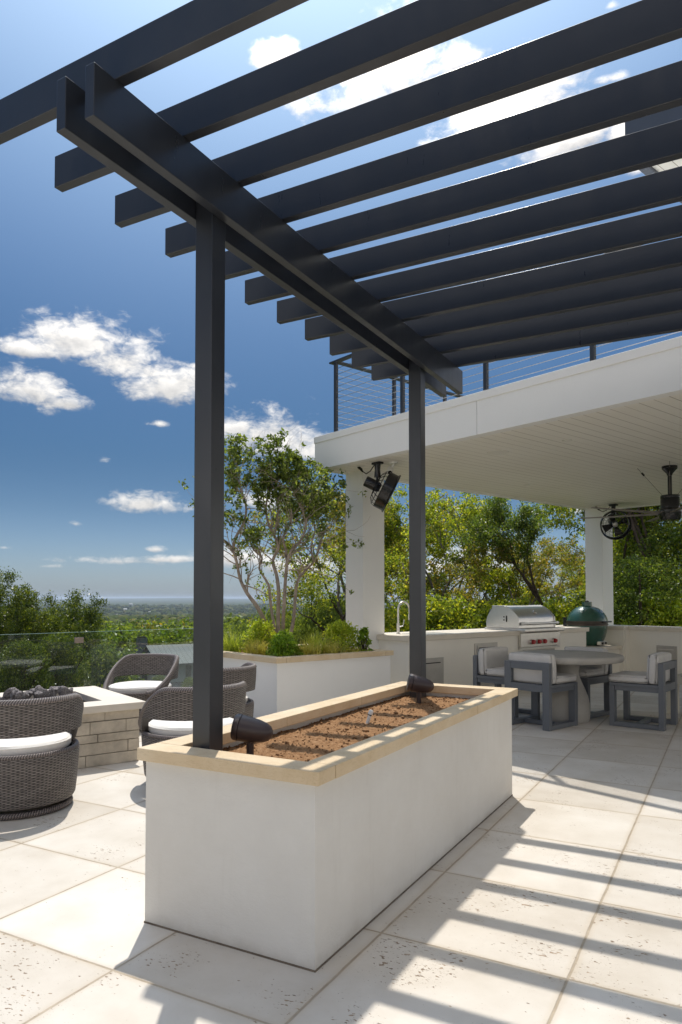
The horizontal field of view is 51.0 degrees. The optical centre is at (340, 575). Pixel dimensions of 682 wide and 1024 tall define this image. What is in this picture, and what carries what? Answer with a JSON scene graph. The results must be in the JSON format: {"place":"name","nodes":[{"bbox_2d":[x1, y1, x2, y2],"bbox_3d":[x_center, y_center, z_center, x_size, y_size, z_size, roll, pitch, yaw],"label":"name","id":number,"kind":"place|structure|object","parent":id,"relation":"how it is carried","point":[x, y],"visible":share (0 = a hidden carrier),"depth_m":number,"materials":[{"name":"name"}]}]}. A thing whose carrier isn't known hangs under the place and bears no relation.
{"place":"outdoors","nodes":[
{"label":"outdoors","id":0,"kind":"place"},
{"bbox_2d":[4,597,574,614],"bbox_3d":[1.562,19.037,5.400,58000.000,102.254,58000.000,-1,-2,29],"label":"terrain","id":1,"kind":"structure","parent":0,"point":[149,601],"depth_m":11532.61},
{"bbox_2d":[0,606,32,677],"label":"evergreen tree","id":2,"kind":"object","parent":1,"relation":"on","point":[7,626],"visible":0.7,"depth_m":12.82,"materials":[{"name":"green plant"}]},
{"bbox_2d":[0,636,59,692],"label":"glossy bush","id":3,"kind":"object","parent":1,"relation":"on","point":[25,661],"visible":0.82,"depth_m":11.62,"materials":[{"name":"green plant"}]},
{"bbox_2d":[0,566,61,686],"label":"evergreen tree","id":4,"kind":"object","parent":1,"relation":"on","point":[23,610],"visible":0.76,"depth_m":13.71,"materials":[{"name":"green plant"}]},
{"bbox_2d":[27,630,95,688],"bbox_3d":[-4.933,1.674,12.536,1.319,1.525,1.342,-1,-2,31],"label":"glossy bush","id":5,"kind":"object","parent":1,"relation":"on","point":[53,644],"visible":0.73,"depth_m":12.41,"materials":[{"name":"green plant"}]},
{"bbox_2d":[27,588,109,685],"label":"evergreen tree","id":6,"kind":"object","parent":1,"relation":"on","point":[74,621],"visible":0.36,"depth_m":15.22,"materials":[{"name":"green plant"}]},
{"bbox_2d":[63,624,131,651],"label":"hillside tree","id":7,"kind":"object","parent":1,"relation":"on","point":[120,639],"depth_m":76.50,"materials":[{"name":"green plant"}]},
{"bbox_2d":[58,642,138,687],"bbox_3d":[-5.862,3.226,16.412,3.197,3.696,3.252,1,-2,-29],"label":"glossy bush","id":8,"kind":"object","parent":1,"relation":"on","point":[105,661],"visible":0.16,"depth_m":16.19,"materials":[{"name":"green plant"}]},
{"bbox_2d":[93,627,127,653],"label":"hillside tree","id":9,"kind":"object","parent":1,"relation":"on","point":[108,638],"visible":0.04,"depth_m":70.78,"materials":[{"name":"green plant"}]},
{"bbox_2d":[93,637,133,660],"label":"hillside tree","id":10,"kind":"object","parent":1,"relation":"on","point":[110,649],"visible":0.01,"depth_m":58.38,"materials":[{"name":"green plant"}]},
{"bbox_2d":[93,643,145,680],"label":"hillside tree","id":11,"kind":"object","parent":1,"relation":"on","point":[131,647],"visible":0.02,"depth_m":58.97,"materials":[{"name":"green plant"}]},
{"bbox_2d":[110,621,136,637],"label":"hillside tree","id":12,"kind":"object","parent":1,"relation":"on","point":[120,627],"visible":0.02,"depth_m":92.45,"materials":[{"name":"green plant"}]},
{"bbox_2d":[99,623,149,652],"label":"hillside tree","id":13,"kind":"object","parent":1,"relation":"on","point":[119,637],"visible":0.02,"depth_m":77.00,"materials":[{"name":"green plant"}]},
{"bbox_2d":[95,614,174,633],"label":"hillside tree","id":14,"kind":"object","parent":1,"relation":"on","point":[139,624],"visible":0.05,"depth_m":96.63,"materials":[{"name":"green plant"}]},
{"bbox_2d":[121,626,163,656],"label":"hillside tree","id":15,"kind":"object","parent":1,"relation":"on","point":[154,633],"visible":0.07,"depth_m":74.33,"materials":[{"name":"green plant"}]},
{"bbox_2d":[102,613,192,650],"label":"hillside tree","id":16,"kind":"object","parent":1,"relation":"on","point":[128,635],"visible":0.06,"depth_m":77.80,"materials":[{"name":"green plant"}]},
{"bbox_2d":[102,619,192,636],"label":"hillside tree","id":17,"kind":"object","parent":1,"relation":"on","point":[148,628],"depth_m":88.33,"materials":[{"name":"green plant"}]},
{"bbox_2d":[118,618,192,657],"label":"hillside tree","id":18,"kind":"object","parent":1,"relation":"on","point":[173,637],"visible":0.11,"depth_m":71.39,"materials":[{"name":"green plant"}]},
{"bbox_2d":[150,675,165,680],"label":"glossy bush","id":19,"kind":"object","parent":1,"relation":"on","point":[159,678],"visible":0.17,"depth_m":12.30,"materials":[{"name":"green plant"}]},
{"bbox_2d":[133,636,192,686],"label":"neighbour house","id":20,"kind":"structure","parent":1,"relation":"on","point":[184,652],"depth_m":64.04,"materials":[{"name":"grey stone"}]},
{"bbox_2d":[186,665,190,676],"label":"window","id":21,"kind":"structure","parent":20,"relation":"in","point":[188,668],"depth_m":63.39,"materials":[{"name":"glass"}]},
{"bbox_2d":[135,616,192,638],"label":"hillside tree","id":22,"kind":"object","parent":1,"relation":"on","point":[151,625],"visible":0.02,"depth_m":87.50,"materials":[{"name":"green plant"}]},
{"bbox_2d":[156,626,192,642],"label":"hillside tree","id":23,"kind":"object","parent":1,"relation":"on","point":[185,630],"visible":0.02,"depth_m":76.04,"materials":[{"name":"green plant"}]},
{"bbox_2d":[180,677,192,686],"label":"glossy bush","id":24,"kind":"object","parent":1,"relation":"on","point":[187,682],"visible":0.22,"depth_m":11.91,"materials":[{"name":"green plant"}]},
{"bbox_2d":[1,603,393,626],"bbox_3d":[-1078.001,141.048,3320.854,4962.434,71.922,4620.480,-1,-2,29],"label":"valley forest","id":25,"kind":"object","parent":1,"relation":"on","point":[167,611],"visible":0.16,"depth_m":2929.00,"materials":[{"name":"plant"}]},
{"bbox_2d":[223,613,251,630],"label":"hillside tree","id":26,"kind":"object","parent":1,"relation":"on","point":[229,618],"visible":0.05,"depth_m":78.49,"materials":[{"name":"green plant"}]},
{"bbox_2d":[223,617,256,646],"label":"slope bush","id":27,"kind":"object","parent":1,"relation":"on","point":[237,626],"visible":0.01,"depth_m":21.92,"materials":[{"name":"green plant"}]},
{"bbox_2d":[237,603,300,629],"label":"slope bush","id":28,"kind":"object","parent":1,"relation":"on","point":[268,613],"depth_m":25.93,"materials":[{"name":"green plant"}]},
{"bbox_2d":[272,610,318,644],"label":"slope bush","id":29,"kind":"object","parent":1,"relation":"on","point":[287,626],"visible":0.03,"depth_m":17.75,"materials":[{"name":"green plant"}]},
{"bbox_2d":[286,596,344,644],"bbox_3d":[-0.511,1.983,16.979,2.215,3.020,2.142,0,-2,-15],"label":"slope bush","id":30,"kind":"object","parent":1,"relation":"on","point":[303,627],"visible":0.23,"depth_m":16.74,"materials":[{"name":"green plant"}]},
{"bbox_2d":[312,585,345,630],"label":"slope bush","id":31,"kind":"object","parent":1,"relation":"on","point":[342,604],"visible":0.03,"depth_m":18.64,"materials":[{"name":"green plant"}]},
{"bbox_2d":[233,486,426,621],"bbox_3d":[-0.235,0.326,17.507,4.285,5.368,5.411,0,-2,14],"label":"oak tree","id":32,"kind":"object","parent":1,"relation":"on","point":[330,534],"visible":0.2,"depth_m":17.94,"materials":[{"name":"green plant"}]},
{"bbox_2d":[250,466,440,644],"bbox_3d":[-0.010,0.142,14.609,3.660,5.100,2.194,1,-2,-21],"label":"oak tree","id":33,"kind":"object","parent":1,"relation":"on","point":[310,592],"visible":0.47,"depth_m":14.47,"materials":[{"name":"green plant"}]},
{"bbox_2d":[384,602,432,632],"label":"bush","id":34,"kind":"object","parent":1,"relation":"on","point":[391,622],"visible":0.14,"depth_m":14.25,"materials":[{"name":"green plant"}]},
{"bbox_2d":[384,596,477,631],"bbox_3d":[1.639,1.548,15.892,2.955,2.211,3.093,1,-2,-29],"label":"bush","id":35,"kind":"object","parent":1,"relation":"on","point":[432,622],"visible":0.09,"depth_m":15.44,"materials":[{"name":"green plant"}]},
{"bbox_2d":[313,489,562,607],"bbox_3d":[2.907,1.351,24.771,6.614,8.285,8.351,1,-2,-24],"label":"oak tree","id":36,"kind":"object","parent":1,"relation":"on","point":[435,579],"visible":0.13,"depth_m":22.52,"materials":[{"name":"green plant"}]},
{"bbox_2d":[405,592,484,630],"bbox_3d":[2.259,1.460,15.457,2.575,2.233,2.459,0,-2,4],"label":"bush","id":37,"kind":"object","parent":1,"relation":"on","point":[454,607],"visible":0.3,"depth_m":15.19,"materials":[{"name":"green plant"}]},
{"bbox_2d":[397,493,513,604],"bbox_3d":[3.530,0.291,21.176,3.405,5.382,4.778,0,-2,-4],"label":"oak tree","id":38,"kind":"object","parent":1,"relation":"on","point":[464,517],"visible":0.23,"depth_m":19.86,"materials":[{"name":"green plant"}]},
{"bbox_2d":[384,484,530,608],"bbox_3d":[2.736,0.234,19.304,4.922,5.544,3.508,0,-2,15],"label":"oak tree","id":39,"kind":"object","parent":1,"relation":"on","point":[394,531],"visible":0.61,"depth_m":19.04,"materials":[{"name":"green plant"}]},
{"bbox_2d":[440,600,498,628],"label":"bush","id":40,"kind":"object","parent":1,"relation":"on","point":[477,609],"visible":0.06,"depth_m":15.94,"materials":[{"name":"green plant"}]},
{"bbox_2d":[463,596,523,627],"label":"bush","id":41,"kind":"object","parent":1,"relation":"on","point":[487,607],"visible":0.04,"depth_m":15.80,"materials":[{"name":"green plant"}]},
{"bbox_2d":[440,496,552,604],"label":"juniper tree","id":42,"kind":"object","parent":1,"relation":"on","point":[497,510],"visible":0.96,"depth_m":17.03,"materials":[{"name":"green plant"}]},
{"bbox_2d":[433,535,585,618],"bbox_3d":[4.247,0.844,17.380,3.856,3.826,3.054,0,-2,1],"label":"oak tree","id":43,"kind":"object","parent":1,"relation":"on","point":[476,583],"visible":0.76,"depth_m":17.52,"materials":[{"name":"green plant"}]},
{"bbox_2d":[489,591,564,611],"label":"bush","id":44,"kind":"object","parent":1,"relation":"on","point":[535,603],"visible":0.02,"depth_m":19.25,"materials":[{"name":"green plant"}]},
{"bbox_2d":[480,534,584,604],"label":"oak tree","id":45,"kind":"object","parent":1,"relation":"on","point":[550,549],"visible":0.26,"depth_m":26.27,"materials":[{"name":"green plant"}]},
{"bbox_2d":[538,597,585,624],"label":"bush","id":46,"kind":"object","parent":1,"relation":"on","point":[561,610],"visible":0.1,"depth_m":16.80,"materials":[{"name":"green plant"}]},
{"bbox_2d":[548,590,622,619],"bbox_3d":[6.195,1.533,17.913,3.303,2.472,3.458,0,-2,-11],"label":"bush","id":47,"kind":"object","parent":1,"relation":"on","point":[577,599],"visible":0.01,"depth_m":17.92,"materials":[{"name":"green plant"}]},
{"bbox_2d":[556,529,630,596],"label":"oak tree","id":48,"kind":"object","parent":1,"relation":"on","point":[567,567],"visible":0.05,"depth_m":21.68,"materials":[{"name":"green plant"}]},
{"bbox_2d":[538,503,666,622],"bbox_3d":[6.882,-0.564,18.187,3.367,6.877,3.776,0,-2,6],"label":"juniper tree","id":49,"kind":"object","parent":1,"relation":"on","point":[634,523],"visible":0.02,"depth_m":17.23,"materials":[{"name":"green plant"}]},
{"bbox_2d":[536,504,679,576],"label":"oak tree","id":50,"kind":"object","parent":1,"relation":"on","point":[568,523],"visible":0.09,"depth_m":22.43,"materials":[{"name":"green plant"}]},
{"bbox_2d":[555,539,663,605],"bbox_3d":[7.152,0.880,18.615,3.482,3.719,3.489,0,-2,-7],"label":"tall shrub","id":51,"kind":"object","parent":1,"relation":"on","point":[628,553],"visible":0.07,"depth_m":18.34,"materials":[{"name":"green plant"}]},
{"bbox_2d":[568,582,679,625],"bbox_3d":[6.902,1.417,16.898,3.712,2.653,3.545,1,-2,-36],"label":"bush","id":52,"kind":"object","parent":1,"relation":"on","point":[583,596],"visible":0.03,"depth_m":16.55,"materials":[{"name":"green plant"}]},
{"bbox_2d":[572,509,681,619],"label":"tall shrub","id":53,"kind":"object","parent":1,"relation":"on","point":[618,542],"visible":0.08,"depth_m":17.62,"materials":[{"name":"green plant"}]},
{"bbox_2d":[581,553,681,626],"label":"tall shrub","id":54,"kind":"object","parent":1,"relation":"on","point":[639,568],"visible":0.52,"depth_m":15.41,"materials":[{"name":"green plant"}]},
{"bbox_2d":[612,503,681,580],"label":"oak tree","id":55,"kind":"object","parent":1,"relation":"on","point":[651,537],"visible":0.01,"depth_m":18.34,"materials":[{"name":"green plant"}]},
{"bbox_2d":[613,521,681,626],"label":"tall shrub","id":56,"kind":"object","parent":1,"relation":"on","point":[672,538],"visible":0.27,"depth_m":16.48,"materials":[{"name":"green plant"}]},
{"bbox_2d":[614,504,681,623],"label":"juniper tree","id":57,"kind":"object","parent":1,"relation":"on","point":[655,516],"visible":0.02,"depth_m":17.90,"materials":[{"name":"green plant"}]},
{"bbox_2d":[618,590,681,626],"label":"bush","id":58,"kind":"object","parent":1,"relation":"on","point":[675,611],"visible":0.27,"depth_m":15.28,"materials":[{"name":"green plant"}]},
{"bbox_2d":[0,683,681,1023],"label":"patio","id":59,"kind":"structure","parent":0,"point":[549,891],"depth_m":3.11,"materials":[{"name":"stone"}]},
{"bbox_2d":[0,693,83,820],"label":"lounge chair","id":60,"kind":"object","parent":59,"relation":"on","point":[39,750],"visible":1,"depth_m":4.59,"materials":[{"name":"wicker"}]},
{"bbox_2d":[0,686,145,768],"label":"fire pit","id":61,"kind":"object","parent":59,"relation":"on","point":[107,732],"visible":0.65,"depth_m":6.09,"materials":[{"name":"stone"}]},
{"bbox_2d":[3,687,16,698],"bbox_3d":[-2.984,1.055,6.446,0.128,0.106,0.082,0,-2,2],"label":"lava rock","id":62,"kind":"object","parent":61,"relation":"in","point":[6,693],"visible":0.73,"depth_m":6.41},
{"bbox_2d":[15,691,24,699],"bbox_3d":[-2.776,1.047,6.196,0.067,0.107,0.097,-1,-2,19],"label":"lava rock","id":63,"kind":"object","parent":61,"relation":"in","point":[20,695],"visible":0.74,"depth_m":6.16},
{"bbox_2d":[1,628,191,645],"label":"glass railing","id":64,"kind":"object","parent":59,"relation":"on","point":[78,639],"visible":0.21,"depth_m":8.66,"materials":[{"name":"clear"}]},
{"bbox_2d":[103,653,178,730],"bbox_3d":[-2.201,1.270,7.907,0.820,0.769,0.795,-1,-2,21],"label":"lounge chair","id":65,"kind":"object","parent":59,"relation":"on","point":[149,664],"visible":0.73,"depth_m":8.06,"materials":[{"name":"wicker"}]},
{"bbox_2d":[138,681,246,775],"bbox_3d":[-1.135,1.196,5.516,0.820,0.769,0.795,1,-2,-37],"label":"lounge chair","id":66,"kind":"object","parent":59,"relation":"on","point":[168,711],"visible":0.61,"depth_m":5.22,"materials":[{"name":"wicker"}]},
{"bbox_2d":[192,662,256,718],"bbox_3d":[-1.218,1.240,6.925,0.795,0.769,0.820,-1,-2,17],"label":"lounge chair","id":67,"kind":"object","parent":59,"relation":"on","point":[246,672],"visible":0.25,"depth_m":6.73,"materials":[{"name":"wicker"}]},
{"bbox_2d":[223,644,393,717],"bbox_3d":[-0.575,1.306,8.954,1.780,0.760,1.710,1,-2,-40],"label":"raised planter","id":68,"kind":"object","parent":59,"relation":"on","point":[283,683],"visible":0.62,"depth_m":8.13,"materials":[{"name":"paint"}]},
{"bbox_2d":[223,628,254,652],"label":"grass clump","id":69,"kind":"object","parent":68,"relation":"on","point":[233,646],"visible":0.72,"depth_m":8.91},
{"bbox_2d":[241,639,270,654],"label":"dry grass clump","id":70,"kind":"object","parent":68,"relation":"on","point":[256,648],"visible":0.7,"depth_m":8.55,"materials":[{"name":"plant"}]},
{"bbox_2d":[242,637,269,653],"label":"dry grass clump","id":71,"kind":"object","parent":68,"relation":"on","point":[251,642],"visible":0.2,"depth_m":8.82,"materials":[{"name":"plant"}]},
{"bbox_2d":[238,619,276,652],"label":"lime shrub","id":72,"kind":"object","parent":68,"relation":"in","point":[259,627],"visible":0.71,"depth_m":9.06,"materials":[{"name":"green plant"}]},
{"bbox_2d":[178,428,369,651],"bbox_3d":[-0.835,-0.465,9.215,2.459,3.106,1.671,0,-2,-4],"label":"multi stem tree","id":73,"kind":"object","parent":68,"relation":"in","point":[269,480],"visible":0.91,"depth_m":9.16,"materials":[{"name":"green plant"}]},
{"bbox_2d":[272,628,295,656],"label":"green shrub","id":74,"kind":"object","parent":68,"relation":"in","point":[282,632],"visible":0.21,"depth_m":8.85,"materials":[{"name":"green plant"}]},
{"bbox_2d":[265,633,303,656],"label":"green shrub","id":75,"kind":"object","parent":68,"relation":"in","point":[280,642],"visible":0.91,"depth_m":8.19,"materials":[{"name":"green plant"}]},
{"bbox_2d":[293,638,327,654],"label":"dry grass clump","id":76,"kind":"object","parent":68,"relation":"on","point":[307,650],"visible":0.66,"depth_m":8.30,"materials":[{"name":"plant"}]},
{"bbox_2d":[300,629,337,653],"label":"grass clump","id":77,"kind":"object","parent":68,"relation":"on","point":[316,641],"visible":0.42,"depth_m":8.56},
{"bbox_2d":[319,638,347,653],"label":"dry grass clump","id":78,"kind":"object","parent":68,"relation":"on","point":[332,649],"visible":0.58,"depth_m":8.49,"materials":[{"name":"plant"}]},
{"bbox_2d":[322,619,362,652],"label":"lime shrub","id":79,"kind":"object","parent":68,"relation":"in","point":[336,628],"visible":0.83,"depth_m":8.86,"materials":[{"name":"green plant"}]},
{"bbox_2d":[356,627,372,650],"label":"green shrub","id":80,"kind":"object","parent":68,"relation":"in","point":[363,637],"visible":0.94,"depth_m":8.89,"materials":[{"name":"green plant"}]},
{"bbox_2d":[137,681,517,972],"bbox_3d":[0.194,1.158,4.122,0.919,0.760,2.835,-1,-2,29],"label":"planter box","id":81,"kind":"object","parent":59,"relation":"on","point":[315,837],"visible":0.96,"depth_m":3.04,"materials":[{"name":"white paint"}]},
{"bbox_2d":[230,714,272,754],"bbox_3d":[-0.407,0.763,3.287,0.191,0.257,0.123,0,-2,8],"label":"garden speaker","id":82,"kind":"object","parent":81,"relation":"on","point":[249,731],"visible":0.87,"depth_m":3.25},
{"bbox_2d":[365,710,372,723],"bbox_3d":[0.164,0.847,4.223,0.056,0.115,0.027,0,-2,3],"label":"irrigation riser","id":83,"kind":"object","parent":81,"relation":"in","point":[370,713],"visible":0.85,"depth_m":4.21,"materials":[{"name":"white plastic"}]},
{"bbox_2d":[406,674,433,703],"bbox_3d":[0.552,0.809,4.982,0.192,0.259,0.123,0,-2,-1],"label":"garden speaker","id":84,"kind":"object","parent":81,"relation":"on","point":[418,685],"visible":0.96,"depth_m":4.94},
{"bbox_2d":[0,0,681,750],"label":"steel pergola","id":85,"kind":"object","parent":59,"relation":"on","point":[432,338],"visible":0.91,"depth_m":3.23,"materials":[{"name":"black metal"}]},
{"bbox_2d":[314,336,681,648],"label":"pavilion","id":86,"kind":"structure","parent":59,"relation":"on","point":[586,436],"depth_m":8.92,"materials":[{"name":"white paint"}]},
{"bbox_2d":[357,461,400,511],"bbox_3d":[0.491,-1.164,9.385,0.589,0.662,0.538,0,-2,4],"label":"drum fan","id":87,"kind":"object","parent":86,"relation":"hanging from","point":[389,485],"visible":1,"depth_m":9.25},
{"bbox_2d":[387,461,397,474],"bbox_3d":[0.675,-1.403,9.378,0.144,0.174,0.145,0,-2,7],"label":"security camera","id":88,"kind":"object","parent":86,"relation":"attached to","point":[390,468],"visible":0.92,"depth_m":9.34,"materials":[{"name":"white plastic"}]},
{"bbox_2d":[329,245,681,431],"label":"cable railing","id":89,"kind":"object","parent":86,"relation":"on","point":[403,380],"visible":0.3,"depth_m":9.40,"materials":[{"name":"metal"}]},
{"bbox_2d":[595,504,631,539],"bbox_3d":[5.161,-1.019,13.570,0.561,0.694,0.563,0,-2,6],"label":"drum fan","id":90,"kind":"object","parent":86,"relation":"hanging from","point":[613,523],"visible":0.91,"depth_m":13.45},
{"bbox_2d":[578,461,681,521],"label":"ceiling fan","id":91,"kind":"object","parent":86,"relation":"hanging from","point":[670,509],"visible":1,"depth_m":9.56},
{"bbox_2d":[473,647,530,717],"bbox_3d":[2.012,1.275,8.685,0.594,0.807,0.575,-2,-2,44],"label":"dining chair","id":92,"kind":"object","parent":59,"relation":"on","point":[488,664],"visible":0.5,"depth_m":8.64,"materials":[{"name":"fabric"}]},
{"bbox_2d":[376,625,681,686],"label":"kitchen counter","id":93,"kind":"object","parent":59,"relation":"on","point":[449,656],"visible":0.42,"depth_m":10.81,"materials":[{"name":"stone"}]},
{"bbox_2d":[396,601,408,633],"bbox_3d":[0.914,0.594,10.317,0.281,0.470,0.093,1,-2,-40],"label":"kitchen faucet","id":94,"kind":"object","parent":93,"relation":"on","point":[398,623],"visible":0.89,"depth_m":10.25,"materials":[{"name":"silver metal"}]},
{"bbox_2d":[426,657,443,683],"bbox_3d":[1.259,1.384,9.879,0.480,0.502,0.026,1,-2,-40],"label":"cabinet door","id":95,"kind":"structure","parent":93,"relation":"in","point":[434,666],"depth_m":9.92,"materials":[{"name":"silver metal"}]},
{"bbox_2d":[474,642,497,685],"bbox_3d":[2.169,1.318,10.653,0.535,0.642,0.026,1,-2,-40],"label":"cabinet door","id":96,"kind":"structure","parent":93,"relation":"in","point":[477,646],"depth_m":10.61,"materials":[{"name":"silver metal"}]},
{"bbox_2d":[485,605,564,649],"bbox_3d":[3.005,0.827,11.753,1.100,0.690,0.830,1,-2,-40],"label":"gas grill","id":97,"kind":"object","parent":93,"relation":"on","point":[535,626],"visible":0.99,"depth_m":11.50,"materials":[{"name":"silver metal"}]},
{"bbox_2d":[563,601,611,645],"bbox_3d":[4.459,0.851,13.007,0.724,0.810,0.830,1,-2,-40],"label":"ceramic smoker","id":98,"kind":"object","parent":93,"relation":"on","point":[591,617],"visible":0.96,"depth_m":12.72,"materials":[{"name":"green ceramic"}]},
{"bbox_2d":[656,645,676,659],"bbox_3d":[5.681,1.478,12.483,0.027,0.515,0.360,1,-2,-40],"label":"cabinet door","id":99,"kind":"structure","parent":93,"relation":"in","point":[670,649],"depth_m":12.44,"materials":[{"name":"silver metal"}]},
{"bbox_2d":[504,652,577,730],"bbox_3d":[2.239,1.253,7.986,0.594,0.807,0.575,2,-2,-41],"label":"dining chair","id":100,"kind":"object","parent":59,"relation":"on","point":[535,674],"visible":0.97,"depth_m":7.83,"materials":[{"name":"metal"}]},
{"bbox_2d":[518,650,623,723],"bbox_3d":[2.615,1.283,8.279,1.242,0.766,1.242,-1,-2,29],"label":"dining table","id":101,"kind":"object","parent":59,"relation":"on","point":[570,661],"visible":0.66,"depth_m":8.07,"materials":[{"name":"grey concrete"}]},
{"bbox_2d":[564,646,611,718],"bbox_3d":[2.886,1.276,8.711,0.594,0.807,0.575,2,-2,-41],"label":"dining chair","id":102,"kind":"object","parent":59,"relation":"on","point":[589,675],"visible":0.43,"depth_m":8.58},
{"bbox_2d":[608,652,677,730],"bbox_3d":[3.364,1.253,7.987,0.594,0.807,0.575,-1,-2,39],"label":"dining chair","id":103,"kind":"object","parent":59,"relation":"on","point":[659,674],"visible":1,"depth_m":7.83,"materials":[{"name":"metal"}]},
{"bbox_2d":[0,0,681,598],"label":"sky","id":104,"kind":"structure","parent":0,"point":[97,323],"materials":[{"name":"blue"}]},
{"bbox_2d":[625,106,681,203],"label":"house","id":105,"kind":"structure","parent":0,"point":[654,120],"depth_m":8.00,"materials":[{"name":"grey stone"}]},
{"bbox_2d":[666,673,681,712],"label":"wall","id":106,"kind":"structure","parent":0,"point":[679,679],"depth_m":8.76,"materials":[{"name":"beige paint"}]},
{"label":"lava rock","id":107,"kind":"object","parent":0,"visible":0},
{"bbox_2d":[59,686,70,694],"bbox_3d":[-2.496,1.053,6.461,0.089,0.130,0.099,-2,-2,43],"label":"lava rock","id":108,"kind":"object","parent":107,"relation":"on","point":[64,690],"visible":0.68,"depth_m":6.42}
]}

